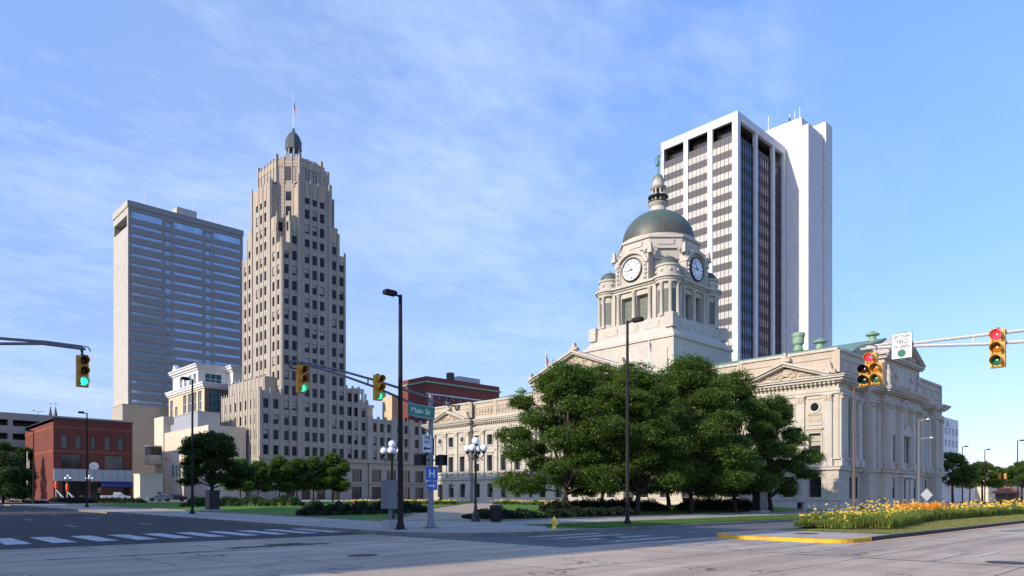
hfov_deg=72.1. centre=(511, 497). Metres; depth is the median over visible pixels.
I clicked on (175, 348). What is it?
window
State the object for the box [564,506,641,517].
hedge
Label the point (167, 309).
window
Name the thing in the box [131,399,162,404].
window
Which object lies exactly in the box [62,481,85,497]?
shop window
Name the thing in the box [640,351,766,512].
honey locust
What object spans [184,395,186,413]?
window
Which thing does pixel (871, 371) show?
traffic light
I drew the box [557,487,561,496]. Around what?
window
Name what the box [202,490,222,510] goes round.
monument
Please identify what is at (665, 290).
turret window
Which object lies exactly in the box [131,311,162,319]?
window
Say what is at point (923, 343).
signal mast
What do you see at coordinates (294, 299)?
window
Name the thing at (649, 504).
hedge
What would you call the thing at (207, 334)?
window
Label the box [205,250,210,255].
window
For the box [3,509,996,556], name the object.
lane markings
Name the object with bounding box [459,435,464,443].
round window
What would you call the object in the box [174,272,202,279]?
window
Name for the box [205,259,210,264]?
window
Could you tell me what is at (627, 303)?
louvred window
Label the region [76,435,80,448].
window
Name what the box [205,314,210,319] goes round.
window
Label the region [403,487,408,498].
shop window
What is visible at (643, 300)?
louvred window
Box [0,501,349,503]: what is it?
kerb
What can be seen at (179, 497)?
parked car
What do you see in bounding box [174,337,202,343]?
window
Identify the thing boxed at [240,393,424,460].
wing windows
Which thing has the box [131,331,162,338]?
window
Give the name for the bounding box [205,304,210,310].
window
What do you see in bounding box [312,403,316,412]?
window
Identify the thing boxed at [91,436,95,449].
window
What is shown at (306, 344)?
window
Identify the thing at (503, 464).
window
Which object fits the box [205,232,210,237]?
window
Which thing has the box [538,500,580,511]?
hedge
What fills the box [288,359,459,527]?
signal mast
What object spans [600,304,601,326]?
turret window
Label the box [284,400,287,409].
window
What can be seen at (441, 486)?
window
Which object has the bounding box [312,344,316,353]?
window
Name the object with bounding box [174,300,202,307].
window
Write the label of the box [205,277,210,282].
window
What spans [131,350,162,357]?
window
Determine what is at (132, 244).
window
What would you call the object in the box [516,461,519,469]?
window
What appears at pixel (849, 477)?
window
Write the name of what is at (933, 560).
worn lane markings
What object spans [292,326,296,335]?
window
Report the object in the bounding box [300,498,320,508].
shrub
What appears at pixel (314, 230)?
window
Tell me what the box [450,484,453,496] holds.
window
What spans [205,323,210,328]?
window
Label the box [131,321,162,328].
window
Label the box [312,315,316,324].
window
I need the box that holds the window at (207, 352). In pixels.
[205,350,210,355]
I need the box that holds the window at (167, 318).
[165,316,170,321]
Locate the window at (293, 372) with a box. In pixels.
[292,371,295,380]
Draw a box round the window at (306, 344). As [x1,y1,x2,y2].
[305,343,308,352]
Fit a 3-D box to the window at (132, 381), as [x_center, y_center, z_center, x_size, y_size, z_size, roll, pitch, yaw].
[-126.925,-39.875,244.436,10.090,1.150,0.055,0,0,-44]
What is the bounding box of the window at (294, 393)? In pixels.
[292,386,296,395]
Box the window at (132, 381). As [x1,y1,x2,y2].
[131,380,162,385]
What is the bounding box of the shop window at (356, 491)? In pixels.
[352,487,360,498]
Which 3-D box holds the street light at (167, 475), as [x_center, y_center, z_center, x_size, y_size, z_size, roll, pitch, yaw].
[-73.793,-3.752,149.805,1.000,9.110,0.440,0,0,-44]
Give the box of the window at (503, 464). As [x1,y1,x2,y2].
[502,456,505,469]
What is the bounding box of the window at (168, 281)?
[165,278,170,283]
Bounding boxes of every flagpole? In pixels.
[27,451,28,498]
[649,331,651,373]
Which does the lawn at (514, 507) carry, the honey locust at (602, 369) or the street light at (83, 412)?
the honey locust at (602, 369)
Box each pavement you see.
[0,500,424,502]
[9,504,971,532]
[348,532,689,547]
[943,501,1023,504]
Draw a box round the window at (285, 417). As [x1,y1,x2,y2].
[284,416,287,424]
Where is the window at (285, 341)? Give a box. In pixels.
[284,340,287,348]
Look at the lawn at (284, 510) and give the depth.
72.99 m
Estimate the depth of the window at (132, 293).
244.44 m
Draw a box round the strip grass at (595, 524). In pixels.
[524,514,821,527]
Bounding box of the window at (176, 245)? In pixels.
[174,243,202,252]
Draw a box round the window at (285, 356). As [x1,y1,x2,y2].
[284,355,287,363]
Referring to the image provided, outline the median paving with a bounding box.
[721,530,886,538]
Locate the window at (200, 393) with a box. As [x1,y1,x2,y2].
[199,391,201,410]
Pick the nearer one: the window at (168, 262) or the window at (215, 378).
the window at (215, 378)
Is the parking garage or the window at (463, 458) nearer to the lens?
the window at (463, 458)
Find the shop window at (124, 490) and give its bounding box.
[107,487,128,499]
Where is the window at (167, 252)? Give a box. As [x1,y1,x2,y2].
[165,250,170,255]
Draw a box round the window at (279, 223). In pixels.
[278,222,281,230]
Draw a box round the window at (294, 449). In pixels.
[292,446,296,455]
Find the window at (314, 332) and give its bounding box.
[312,330,316,338]
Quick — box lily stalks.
[800,501,1022,524]
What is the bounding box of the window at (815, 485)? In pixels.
[810,476,820,496]
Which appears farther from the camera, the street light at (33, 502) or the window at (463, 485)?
the window at (463, 485)
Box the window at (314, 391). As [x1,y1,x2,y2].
[312,388,316,397]
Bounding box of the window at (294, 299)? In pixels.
[292,296,296,305]
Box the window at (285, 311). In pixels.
[284,309,287,318]
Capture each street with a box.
[0,503,117,504]
[0,505,364,549]
[569,523,1023,575]
[584,521,801,537]
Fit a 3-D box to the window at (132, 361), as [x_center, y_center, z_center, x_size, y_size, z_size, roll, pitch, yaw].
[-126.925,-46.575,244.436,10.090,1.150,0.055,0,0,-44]
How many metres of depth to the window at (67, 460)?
152.48 m
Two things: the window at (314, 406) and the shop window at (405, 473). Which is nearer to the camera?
the window at (314, 406)
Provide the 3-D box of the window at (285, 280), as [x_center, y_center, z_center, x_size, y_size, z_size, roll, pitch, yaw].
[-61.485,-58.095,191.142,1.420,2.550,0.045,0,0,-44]
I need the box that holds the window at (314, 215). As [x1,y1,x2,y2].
[312,212,316,221]
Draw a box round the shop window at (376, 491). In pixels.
[372,487,380,498]
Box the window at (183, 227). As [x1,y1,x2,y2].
[174,222,202,235]
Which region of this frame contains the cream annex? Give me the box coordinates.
[133,473,163,500]
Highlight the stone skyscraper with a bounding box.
[221,93,427,499]
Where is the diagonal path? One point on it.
(455, 512)
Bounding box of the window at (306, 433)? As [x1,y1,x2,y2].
[305,432,308,440]
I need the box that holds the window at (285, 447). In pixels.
[284,446,287,454]
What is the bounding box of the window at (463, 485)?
[462,484,464,496]
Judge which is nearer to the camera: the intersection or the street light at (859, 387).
the intersection
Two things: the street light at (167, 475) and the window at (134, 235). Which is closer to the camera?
the street light at (167, 475)
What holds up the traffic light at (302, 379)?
hanging from the signal mast at (430, 522)
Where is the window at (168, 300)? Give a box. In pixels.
[165,297,170,302]
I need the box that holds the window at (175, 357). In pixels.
[174,356,202,362]
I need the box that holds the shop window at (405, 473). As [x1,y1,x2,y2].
[403,471,408,482]
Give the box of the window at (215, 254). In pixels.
[214,253,239,261]
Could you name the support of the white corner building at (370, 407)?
on the pavement at (186, 500)
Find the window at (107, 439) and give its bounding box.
[105,437,109,449]
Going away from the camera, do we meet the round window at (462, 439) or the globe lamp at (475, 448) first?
the globe lamp at (475, 448)
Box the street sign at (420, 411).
[407,403,434,419]
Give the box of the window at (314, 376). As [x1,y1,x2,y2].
[312,374,316,382]
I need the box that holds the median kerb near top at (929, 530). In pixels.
[868,520,1023,536]
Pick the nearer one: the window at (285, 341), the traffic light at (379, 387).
the traffic light at (379, 387)
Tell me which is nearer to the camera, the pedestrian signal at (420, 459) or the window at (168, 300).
the pedestrian signal at (420, 459)
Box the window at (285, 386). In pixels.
[284,385,287,394]
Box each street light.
[26,430,34,503]
[78,411,88,506]
[163,459,167,494]
[180,377,195,513]
[382,289,406,529]
[624,316,643,523]
[853,386,865,510]
[917,418,933,507]
[961,446,967,504]
[984,449,990,504]
[1016,439,1023,505]
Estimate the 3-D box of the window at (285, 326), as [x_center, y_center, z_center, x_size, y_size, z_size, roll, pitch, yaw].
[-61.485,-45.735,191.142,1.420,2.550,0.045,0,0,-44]
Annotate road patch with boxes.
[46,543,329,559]
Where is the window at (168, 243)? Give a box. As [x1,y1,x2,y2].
[165,240,170,246]
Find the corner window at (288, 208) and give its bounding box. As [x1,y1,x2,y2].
[286,206,290,214]
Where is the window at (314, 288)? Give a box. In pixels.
[312,285,316,294]
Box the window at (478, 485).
[477,484,479,496]
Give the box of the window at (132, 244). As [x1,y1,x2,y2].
[131,243,162,252]
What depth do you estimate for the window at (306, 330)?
195.46 m
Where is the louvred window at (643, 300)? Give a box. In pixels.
[639,295,647,319]
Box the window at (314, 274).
[312,271,316,279]
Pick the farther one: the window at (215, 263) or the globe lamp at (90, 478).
the window at (215, 263)
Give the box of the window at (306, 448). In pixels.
[305,447,308,455]
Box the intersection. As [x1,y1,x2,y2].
[0,534,972,575]
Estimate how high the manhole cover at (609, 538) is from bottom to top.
0.010 m
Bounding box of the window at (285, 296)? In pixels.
[284,294,287,303]
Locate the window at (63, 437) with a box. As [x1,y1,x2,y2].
[61,434,66,447]
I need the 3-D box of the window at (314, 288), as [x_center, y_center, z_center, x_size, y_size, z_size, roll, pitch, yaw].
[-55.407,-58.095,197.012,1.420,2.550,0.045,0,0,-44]
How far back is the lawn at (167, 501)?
145.79 m
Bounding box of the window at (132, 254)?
[131,253,162,261]
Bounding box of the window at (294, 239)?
[292,236,296,243]
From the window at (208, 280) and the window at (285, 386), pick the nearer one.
the window at (285, 386)
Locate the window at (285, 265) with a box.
[284,264,287,273]
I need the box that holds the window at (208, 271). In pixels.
[205,268,210,273]
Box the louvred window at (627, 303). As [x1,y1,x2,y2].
[624,299,631,324]
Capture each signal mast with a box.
[0,337,90,355]
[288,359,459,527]
[854,328,1023,352]
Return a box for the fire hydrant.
[551,516,557,528]
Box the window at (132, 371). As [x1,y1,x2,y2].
[131,370,162,376]
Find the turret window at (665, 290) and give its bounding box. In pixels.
[663,288,668,311]
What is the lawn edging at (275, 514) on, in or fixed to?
on the ground
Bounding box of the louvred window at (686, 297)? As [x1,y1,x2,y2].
[685,296,687,318]
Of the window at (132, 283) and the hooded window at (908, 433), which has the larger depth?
the window at (132, 283)
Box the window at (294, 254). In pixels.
[292,251,296,260]
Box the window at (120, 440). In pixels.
[118,437,122,450]
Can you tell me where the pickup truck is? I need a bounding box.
[100,492,130,498]
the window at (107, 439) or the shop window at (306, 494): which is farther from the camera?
the shop window at (306, 494)
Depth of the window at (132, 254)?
244.56 m
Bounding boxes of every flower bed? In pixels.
[6,499,48,502]
[337,499,405,504]
[404,499,461,504]
[490,499,525,504]
[519,500,561,504]
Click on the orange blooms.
(931, 505)
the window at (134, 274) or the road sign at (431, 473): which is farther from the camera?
the window at (134, 274)
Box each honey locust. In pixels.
[489,360,654,504]
[547,361,651,499]
[576,359,707,512]
[623,365,692,506]
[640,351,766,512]
[672,370,745,498]
[680,368,805,511]
[742,392,827,511]
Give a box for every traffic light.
[76,350,89,387]
[296,364,308,392]
[373,373,385,400]
[857,349,883,386]
[989,327,1005,368]
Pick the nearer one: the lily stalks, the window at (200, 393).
the lily stalks
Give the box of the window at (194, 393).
[194,393,195,410]
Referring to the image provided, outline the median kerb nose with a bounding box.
[716,529,871,542]
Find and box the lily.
[789,497,1023,527]
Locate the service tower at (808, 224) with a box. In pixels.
[765,111,831,352]
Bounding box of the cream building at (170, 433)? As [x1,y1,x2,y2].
[144,411,245,499]
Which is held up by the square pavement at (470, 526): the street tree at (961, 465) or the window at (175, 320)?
the street tree at (961, 465)
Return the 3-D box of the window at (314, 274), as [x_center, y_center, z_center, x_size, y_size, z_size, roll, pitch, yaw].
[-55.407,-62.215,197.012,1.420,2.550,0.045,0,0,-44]
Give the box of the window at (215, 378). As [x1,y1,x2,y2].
[205,373,220,382]
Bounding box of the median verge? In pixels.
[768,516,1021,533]
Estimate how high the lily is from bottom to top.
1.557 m
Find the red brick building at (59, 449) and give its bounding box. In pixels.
[25,417,132,499]
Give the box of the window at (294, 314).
[292,311,296,320]
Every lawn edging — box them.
[67,501,478,520]
[480,504,946,520]
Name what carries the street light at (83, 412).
on the square pavement at (470, 526)
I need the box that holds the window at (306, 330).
[305,328,308,337]
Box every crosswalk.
[0,528,340,544]
[528,533,860,551]
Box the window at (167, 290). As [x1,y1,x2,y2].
[165,288,170,293]
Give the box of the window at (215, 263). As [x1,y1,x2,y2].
[214,262,239,269]
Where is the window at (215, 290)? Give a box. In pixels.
[214,289,239,296]
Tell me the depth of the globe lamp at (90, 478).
140.93 m
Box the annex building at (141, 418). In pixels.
[111,403,168,496]
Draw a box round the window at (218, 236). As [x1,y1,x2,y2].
[214,232,239,244]
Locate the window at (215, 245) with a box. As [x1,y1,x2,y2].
[214,244,239,252]
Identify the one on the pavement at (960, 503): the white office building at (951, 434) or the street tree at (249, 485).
the white office building at (951, 434)
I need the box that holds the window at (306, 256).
[305,254,308,263]
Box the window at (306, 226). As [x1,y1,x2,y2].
[305,224,308,233]
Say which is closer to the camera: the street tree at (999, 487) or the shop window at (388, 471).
the street tree at (999, 487)
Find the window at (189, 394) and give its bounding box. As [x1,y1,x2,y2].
[189,394,190,412]
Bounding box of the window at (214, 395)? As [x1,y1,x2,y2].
[209,390,219,412]
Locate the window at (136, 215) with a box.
[131,211,162,224]
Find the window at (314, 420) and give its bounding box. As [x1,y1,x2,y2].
[312,418,316,426]
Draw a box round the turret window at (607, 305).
[605,303,609,324]
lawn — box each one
[79,501,473,519]
[148,501,186,501]
[489,502,819,519]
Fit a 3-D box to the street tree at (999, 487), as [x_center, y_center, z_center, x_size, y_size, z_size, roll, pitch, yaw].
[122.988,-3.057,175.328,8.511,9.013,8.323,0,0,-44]
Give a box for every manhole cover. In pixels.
[347,554,378,555]
[600,537,619,538]
[985,561,1023,563]
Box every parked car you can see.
[147,494,172,500]
[164,494,187,500]
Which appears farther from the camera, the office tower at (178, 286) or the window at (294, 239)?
the office tower at (178, 286)
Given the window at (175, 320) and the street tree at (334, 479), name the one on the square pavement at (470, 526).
the street tree at (334, 479)
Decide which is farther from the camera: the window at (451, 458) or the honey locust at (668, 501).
the window at (451, 458)
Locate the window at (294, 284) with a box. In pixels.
[292,281,296,290]
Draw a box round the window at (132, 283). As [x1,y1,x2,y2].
[131,282,162,290]
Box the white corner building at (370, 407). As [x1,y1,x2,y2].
[354,388,373,415]
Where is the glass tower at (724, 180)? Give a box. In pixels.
[661,110,784,360]
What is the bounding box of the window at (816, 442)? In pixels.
[810,433,820,451]
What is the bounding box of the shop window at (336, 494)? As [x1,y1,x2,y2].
[331,489,338,498]
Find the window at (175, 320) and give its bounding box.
[174,318,202,325]
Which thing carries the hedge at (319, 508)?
on the square pavement at (470, 526)
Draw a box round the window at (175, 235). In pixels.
[174,234,202,243]
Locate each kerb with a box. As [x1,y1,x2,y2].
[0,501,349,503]
[3,504,799,536]
[872,521,1023,540]
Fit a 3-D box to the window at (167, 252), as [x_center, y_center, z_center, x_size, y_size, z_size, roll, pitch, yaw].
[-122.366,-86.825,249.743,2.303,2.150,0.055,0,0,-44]
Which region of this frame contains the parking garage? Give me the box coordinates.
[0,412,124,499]
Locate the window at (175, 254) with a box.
[174,253,202,261]
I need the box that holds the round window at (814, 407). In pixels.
[808,401,820,413]
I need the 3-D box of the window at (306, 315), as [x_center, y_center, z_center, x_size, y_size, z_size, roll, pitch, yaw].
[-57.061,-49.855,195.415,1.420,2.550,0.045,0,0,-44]
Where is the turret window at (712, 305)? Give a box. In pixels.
[710,302,714,323]
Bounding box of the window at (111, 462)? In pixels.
[105,456,122,468]
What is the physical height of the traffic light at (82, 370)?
1.487 m
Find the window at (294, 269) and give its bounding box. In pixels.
[292,266,296,275]
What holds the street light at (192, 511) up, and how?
on the square pavement at (470, 526)
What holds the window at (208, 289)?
in the office tower at (178, 286)
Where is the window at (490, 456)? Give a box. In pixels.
[489,455,491,470]
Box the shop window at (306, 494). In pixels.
[301,489,309,498]
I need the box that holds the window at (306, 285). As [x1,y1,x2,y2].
[305,284,308,292]
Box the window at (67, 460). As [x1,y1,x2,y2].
[61,454,80,467]
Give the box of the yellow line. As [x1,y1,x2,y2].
[855,524,1018,544]
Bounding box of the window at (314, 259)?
[312,256,316,265]
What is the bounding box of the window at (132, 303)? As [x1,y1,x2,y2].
[131,301,162,309]
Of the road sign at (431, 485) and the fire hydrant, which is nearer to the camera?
the fire hydrant
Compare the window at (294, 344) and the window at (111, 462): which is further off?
the window at (294, 344)
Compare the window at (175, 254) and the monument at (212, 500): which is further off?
the window at (175, 254)
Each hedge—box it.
[48,496,147,502]
[295,500,427,515]
[461,507,570,518]
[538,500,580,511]
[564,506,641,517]
[570,497,670,510]
[670,496,751,511]
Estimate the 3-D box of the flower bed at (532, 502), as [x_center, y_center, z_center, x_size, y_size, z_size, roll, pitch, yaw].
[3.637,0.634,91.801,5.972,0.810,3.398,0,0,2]
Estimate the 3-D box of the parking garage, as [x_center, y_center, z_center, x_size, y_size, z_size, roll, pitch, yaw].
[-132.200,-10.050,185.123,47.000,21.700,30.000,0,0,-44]
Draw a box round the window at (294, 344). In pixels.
[292,341,296,350]
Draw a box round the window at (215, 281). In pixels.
[214,280,239,287]
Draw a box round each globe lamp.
[64,475,71,496]
[85,475,93,497]
[380,440,403,518]
[464,437,486,521]
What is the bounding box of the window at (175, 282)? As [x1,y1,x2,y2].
[174,281,202,289]
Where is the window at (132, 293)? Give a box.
[131,292,162,300]
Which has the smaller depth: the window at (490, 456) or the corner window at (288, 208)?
the window at (490, 456)
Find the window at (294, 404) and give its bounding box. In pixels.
[292,401,296,410]
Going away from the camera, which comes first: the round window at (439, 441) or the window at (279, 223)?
the round window at (439, 441)
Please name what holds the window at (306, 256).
in the stone skyscraper
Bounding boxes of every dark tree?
[0,440,23,500]
[0,450,39,503]
[13,446,34,495]
[175,430,258,489]
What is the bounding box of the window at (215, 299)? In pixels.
[214,298,239,305]
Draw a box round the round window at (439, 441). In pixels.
[437,438,442,445]
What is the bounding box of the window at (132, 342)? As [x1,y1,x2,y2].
[131,341,162,347]
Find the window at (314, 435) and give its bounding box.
[312,433,316,441]
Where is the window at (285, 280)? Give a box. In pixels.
[284,279,287,288]
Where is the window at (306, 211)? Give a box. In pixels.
[305,210,308,218]
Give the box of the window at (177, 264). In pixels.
[174,262,202,270]
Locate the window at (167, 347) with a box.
[165,344,170,349]
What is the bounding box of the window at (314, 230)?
[312,226,316,235]
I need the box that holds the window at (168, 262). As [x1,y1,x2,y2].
[165,259,170,264]
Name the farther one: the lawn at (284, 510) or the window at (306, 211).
the window at (306, 211)
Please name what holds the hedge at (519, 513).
on the lawn at (514, 507)
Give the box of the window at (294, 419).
[292,416,296,425]
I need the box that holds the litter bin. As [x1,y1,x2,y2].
[489,505,502,521]
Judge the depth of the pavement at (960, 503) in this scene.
171.47 m
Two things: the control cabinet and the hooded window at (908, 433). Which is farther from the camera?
the hooded window at (908, 433)
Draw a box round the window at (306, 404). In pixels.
[305,402,308,411]
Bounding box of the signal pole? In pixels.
[998,473,1007,503]
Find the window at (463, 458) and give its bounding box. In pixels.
[462,457,464,471]
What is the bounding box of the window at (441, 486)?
[440,485,442,496]
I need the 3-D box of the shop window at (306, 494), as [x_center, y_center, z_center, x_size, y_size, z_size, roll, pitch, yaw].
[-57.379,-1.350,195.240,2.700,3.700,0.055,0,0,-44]
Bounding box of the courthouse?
[421,151,951,509]
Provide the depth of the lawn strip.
42.56 m
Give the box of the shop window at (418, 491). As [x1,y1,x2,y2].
[415,487,422,498]
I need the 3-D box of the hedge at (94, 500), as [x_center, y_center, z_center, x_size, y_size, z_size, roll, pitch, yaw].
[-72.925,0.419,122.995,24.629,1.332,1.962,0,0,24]
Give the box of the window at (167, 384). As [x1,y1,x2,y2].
[165,382,170,387]
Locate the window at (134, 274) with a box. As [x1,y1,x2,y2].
[131,272,162,280]
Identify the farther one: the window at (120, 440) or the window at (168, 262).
the window at (168, 262)
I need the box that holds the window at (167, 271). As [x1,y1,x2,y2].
[165,269,170,274]
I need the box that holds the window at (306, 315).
[305,313,308,322]
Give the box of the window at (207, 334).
[205,332,210,337]
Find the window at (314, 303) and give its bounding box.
[312,300,316,309]
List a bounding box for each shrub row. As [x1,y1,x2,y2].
[180,496,204,506]
[220,496,239,505]
[233,494,267,505]
[262,494,305,505]
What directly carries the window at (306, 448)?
in the stone skyscraper
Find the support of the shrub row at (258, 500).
on the lawn at (284, 510)
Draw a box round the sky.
[0,0,1023,468]
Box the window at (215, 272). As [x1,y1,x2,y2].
[214,271,239,278]
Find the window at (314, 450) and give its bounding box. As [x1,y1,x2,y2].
[312,447,316,456]
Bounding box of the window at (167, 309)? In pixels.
[165,306,170,312]
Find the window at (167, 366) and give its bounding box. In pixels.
[165,363,170,368]
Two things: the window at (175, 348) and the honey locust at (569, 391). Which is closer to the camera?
the honey locust at (569, 391)
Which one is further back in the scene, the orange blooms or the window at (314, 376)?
the window at (314, 376)
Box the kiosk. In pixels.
[990,486,1023,503]
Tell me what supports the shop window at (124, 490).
in the red brick building at (59, 449)
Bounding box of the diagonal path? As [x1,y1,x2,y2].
[403,502,498,519]
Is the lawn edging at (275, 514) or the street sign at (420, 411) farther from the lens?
the lawn edging at (275, 514)
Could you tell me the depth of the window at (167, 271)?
249.97 m
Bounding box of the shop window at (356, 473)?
[352,469,360,481]
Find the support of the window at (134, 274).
in the office tower at (178, 286)
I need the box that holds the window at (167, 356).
[165,354,170,359]
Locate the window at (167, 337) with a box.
[165,335,170,340]
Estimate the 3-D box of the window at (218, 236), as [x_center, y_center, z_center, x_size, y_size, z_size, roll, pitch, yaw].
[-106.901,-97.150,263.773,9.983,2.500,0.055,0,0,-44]
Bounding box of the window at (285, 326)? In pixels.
[284,324,287,333]
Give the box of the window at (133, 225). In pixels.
[131,223,162,233]
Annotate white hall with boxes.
[942,478,1023,502]
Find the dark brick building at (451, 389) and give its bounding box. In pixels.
[403,372,500,422]
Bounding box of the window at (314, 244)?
[312,241,316,250]
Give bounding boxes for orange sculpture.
[54,481,63,497]
[66,483,72,496]
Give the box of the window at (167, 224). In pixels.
[165,221,170,227]
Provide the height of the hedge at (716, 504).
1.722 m
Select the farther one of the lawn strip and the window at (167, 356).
the window at (167, 356)
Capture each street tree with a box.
[220,458,258,498]
[249,457,272,495]
[266,454,299,495]
[276,457,315,496]
[300,455,328,498]
[313,451,353,501]
[942,450,982,504]
[955,474,983,503]
[961,460,1008,504]
[993,467,1019,489]
[998,460,1023,504]
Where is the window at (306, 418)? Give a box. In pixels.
[305,417,308,426]
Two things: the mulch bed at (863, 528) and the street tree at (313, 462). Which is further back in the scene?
the street tree at (313, 462)
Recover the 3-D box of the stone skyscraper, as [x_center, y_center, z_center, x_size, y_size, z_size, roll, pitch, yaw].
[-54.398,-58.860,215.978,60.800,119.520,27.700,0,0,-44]
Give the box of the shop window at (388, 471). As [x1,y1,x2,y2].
[387,470,394,479]
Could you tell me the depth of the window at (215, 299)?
263.60 m
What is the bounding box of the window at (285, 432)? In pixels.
[284,431,287,439]
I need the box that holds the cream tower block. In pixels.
[382,396,397,420]
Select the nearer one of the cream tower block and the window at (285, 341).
the window at (285, 341)
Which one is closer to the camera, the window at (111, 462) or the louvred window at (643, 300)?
the louvred window at (643, 300)
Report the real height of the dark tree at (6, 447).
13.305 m
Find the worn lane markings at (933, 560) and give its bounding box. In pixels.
[553,525,1023,566]
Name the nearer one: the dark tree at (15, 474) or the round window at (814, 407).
the round window at (814, 407)
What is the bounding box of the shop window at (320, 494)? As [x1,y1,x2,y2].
[317,490,324,498]
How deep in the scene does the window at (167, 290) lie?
250.00 m
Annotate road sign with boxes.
[422,434,431,452]
[425,466,437,480]
[426,481,436,489]
[891,332,911,359]
[921,488,932,509]
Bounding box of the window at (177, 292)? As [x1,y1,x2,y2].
[174,290,202,298]
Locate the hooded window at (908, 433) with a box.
[904,425,912,463]
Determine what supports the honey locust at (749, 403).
on the lawn at (514, 507)
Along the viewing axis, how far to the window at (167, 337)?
250.00 m
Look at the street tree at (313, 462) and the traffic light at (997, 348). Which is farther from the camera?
the street tree at (313, 462)
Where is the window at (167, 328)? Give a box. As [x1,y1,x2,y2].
[165,325,170,331]
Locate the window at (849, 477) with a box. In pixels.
[849,477,850,497]
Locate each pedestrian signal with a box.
[414,454,427,464]
[433,454,447,465]
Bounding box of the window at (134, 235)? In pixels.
[131,233,162,242]
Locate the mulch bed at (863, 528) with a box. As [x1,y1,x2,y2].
[799,513,1023,529]
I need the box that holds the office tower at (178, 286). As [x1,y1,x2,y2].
[112,191,243,406]
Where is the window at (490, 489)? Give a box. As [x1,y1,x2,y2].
[489,484,492,496]
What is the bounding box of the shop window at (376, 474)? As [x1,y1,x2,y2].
[372,470,380,481]
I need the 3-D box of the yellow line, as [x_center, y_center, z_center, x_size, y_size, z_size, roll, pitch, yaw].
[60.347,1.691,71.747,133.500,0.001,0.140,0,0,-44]
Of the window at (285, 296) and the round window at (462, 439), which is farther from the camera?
the window at (285, 296)
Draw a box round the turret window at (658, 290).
[658,290,659,313]
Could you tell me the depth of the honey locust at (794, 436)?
73.30 m
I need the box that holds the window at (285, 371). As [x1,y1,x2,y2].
[284,370,287,379]
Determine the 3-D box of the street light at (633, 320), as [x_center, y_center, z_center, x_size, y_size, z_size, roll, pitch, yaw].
[6.850,-4.305,39.764,0.540,11.710,1.150,0,0,-44]
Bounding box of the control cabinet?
[380,480,397,528]
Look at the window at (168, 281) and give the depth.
249.75 m
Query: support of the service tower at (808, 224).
on the ground
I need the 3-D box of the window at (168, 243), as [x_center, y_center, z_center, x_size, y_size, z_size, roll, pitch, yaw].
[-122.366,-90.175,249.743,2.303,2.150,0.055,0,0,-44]
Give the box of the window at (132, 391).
[131,389,162,395]
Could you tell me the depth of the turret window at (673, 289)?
119.80 m
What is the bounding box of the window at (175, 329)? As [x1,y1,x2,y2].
[174,328,202,334]
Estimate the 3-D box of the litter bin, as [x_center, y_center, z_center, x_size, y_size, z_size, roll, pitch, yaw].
[-1.001,0.986,43.935,0.840,1.080,0.831,0,0,-44]
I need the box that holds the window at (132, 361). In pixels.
[131,360,162,366]
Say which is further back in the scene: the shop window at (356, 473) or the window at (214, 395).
the window at (214, 395)
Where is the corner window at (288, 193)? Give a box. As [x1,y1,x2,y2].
[286,191,290,199]
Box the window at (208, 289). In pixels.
[205,286,210,291]
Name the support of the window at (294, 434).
in the stone skyscraper
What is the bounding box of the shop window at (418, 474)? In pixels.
[415,471,422,482]
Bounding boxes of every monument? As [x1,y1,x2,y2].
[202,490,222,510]
[750,492,769,512]
[795,502,806,510]
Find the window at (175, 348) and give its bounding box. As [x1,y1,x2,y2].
[174,347,202,353]
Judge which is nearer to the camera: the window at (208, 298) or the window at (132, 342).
the window at (132, 342)
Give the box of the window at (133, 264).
[131,262,162,271]
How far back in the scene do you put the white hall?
186.48 m
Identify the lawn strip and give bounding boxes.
[547,513,835,527]
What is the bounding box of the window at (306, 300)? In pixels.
[305,299,308,307]
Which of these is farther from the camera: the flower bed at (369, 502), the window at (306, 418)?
the window at (306, 418)
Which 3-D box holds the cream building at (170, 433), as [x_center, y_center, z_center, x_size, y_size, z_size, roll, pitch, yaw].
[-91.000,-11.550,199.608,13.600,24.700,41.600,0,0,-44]
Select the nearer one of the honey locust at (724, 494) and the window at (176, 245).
the honey locust at (724, 494)
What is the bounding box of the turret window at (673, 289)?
[672,288,675,311]
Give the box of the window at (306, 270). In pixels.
[305,269,308,278]
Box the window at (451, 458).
[450,457,452,471]
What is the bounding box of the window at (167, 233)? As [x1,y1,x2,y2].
[165,231,170,236]
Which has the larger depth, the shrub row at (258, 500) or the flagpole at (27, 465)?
the flagpole at (27, 465)
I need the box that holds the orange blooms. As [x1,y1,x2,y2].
[885,502,955,509]
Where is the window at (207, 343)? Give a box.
[205,341,210,346]
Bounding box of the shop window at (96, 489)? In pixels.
[91,483,101,497]
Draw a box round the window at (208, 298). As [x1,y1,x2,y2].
[205,295,210,300]
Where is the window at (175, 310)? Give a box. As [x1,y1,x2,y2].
[174,309,202,316]
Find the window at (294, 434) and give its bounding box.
[292,431,296,440]
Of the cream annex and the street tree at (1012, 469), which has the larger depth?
the cream annex
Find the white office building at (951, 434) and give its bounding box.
[944,417,957,477]
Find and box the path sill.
[403,519,470,520]
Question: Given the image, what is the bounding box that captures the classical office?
[165,363,241,425]
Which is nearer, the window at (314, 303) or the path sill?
the path sill
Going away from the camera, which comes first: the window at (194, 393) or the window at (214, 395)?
the window at (214, 395)

